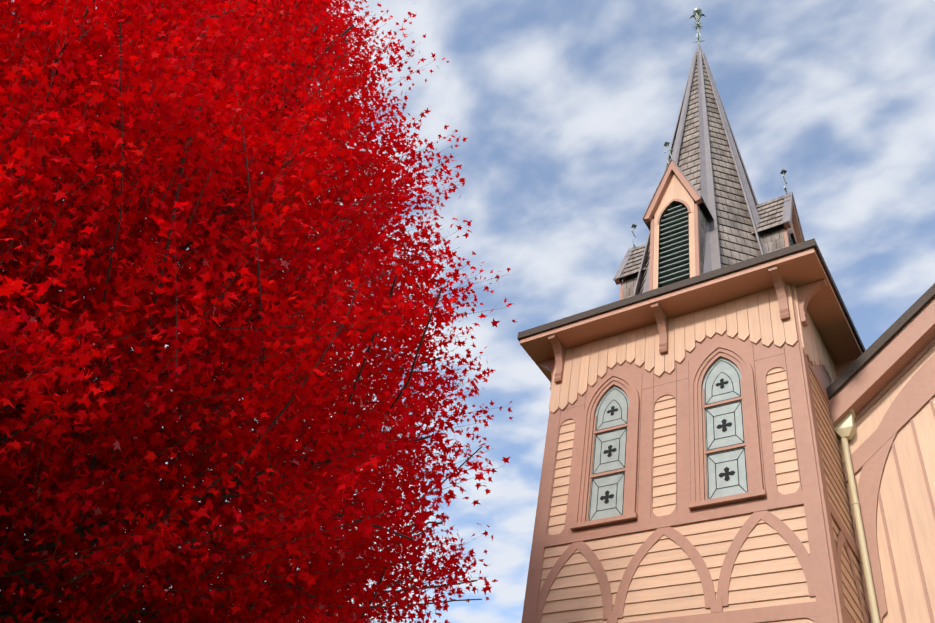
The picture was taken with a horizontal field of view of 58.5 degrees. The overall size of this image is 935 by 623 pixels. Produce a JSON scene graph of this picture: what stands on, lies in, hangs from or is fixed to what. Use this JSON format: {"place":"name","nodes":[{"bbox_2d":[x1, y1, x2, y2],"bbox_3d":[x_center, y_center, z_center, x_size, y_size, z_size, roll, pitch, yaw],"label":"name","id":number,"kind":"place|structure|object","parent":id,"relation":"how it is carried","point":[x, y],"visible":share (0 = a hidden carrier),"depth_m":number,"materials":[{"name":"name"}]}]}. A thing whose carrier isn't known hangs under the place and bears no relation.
{"place":"outdoors","nodes":[
{"label":"outdoors","id":0,"kind":"place"},
{"bbox_2d":[0,0,515,622],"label":"branches","id":1,"kind":"object","parent":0,"point":[6,479],"depth_m":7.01,"materials":[{"name":"red plant"}]},
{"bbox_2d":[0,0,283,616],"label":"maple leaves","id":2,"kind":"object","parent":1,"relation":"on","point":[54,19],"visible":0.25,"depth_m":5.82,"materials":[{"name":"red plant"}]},
{"bbox_2d":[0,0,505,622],"bbox_3d":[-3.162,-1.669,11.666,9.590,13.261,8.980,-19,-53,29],"label":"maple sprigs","id":3,"kind":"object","parent":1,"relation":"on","point":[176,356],"visible":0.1,"depth_m":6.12,"materials":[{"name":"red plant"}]},
{"bbox_2d":[11,0,934,622],"label":"sky","id":4,"kind":"structure","parent":0,"point":[567,110],"materials":[{"name":"blue"}]},
{"label":"ground","id":5,"kind":"structure","parent":0,"visible":0},
{"bbox_2d":[517,238,870,622],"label":"church tower","id":6,"kind":"structure","parent":5,"relation":"on","point":[692,471],"depth_m":11.58,"materials":[{"name":"pink wood"}]},
{"bbox_2d":[613,44,804,299],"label":"church spire","id":7,"kind":"structure","parent":6,"relation":"on","point":[705,212],"depth_m":16.61,"materials":[{"name":"grey wood"}]},
{"bbox_2d":[827,283,934,622],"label":"church building","id":8,"kind":"structure","parent":5,"relation":"on","point":[882,386],"depth_m":11.47,"materials":[{"name":"pink wood"}]},
{"bbox_2d":[834,409,879,622],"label":"downpipe","id":9,"kind":"object","parent":8,"relation":"attached to","point":[845,429],"visible":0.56,"depth_m":11.17,"materials":[{"name":"beige metal"}]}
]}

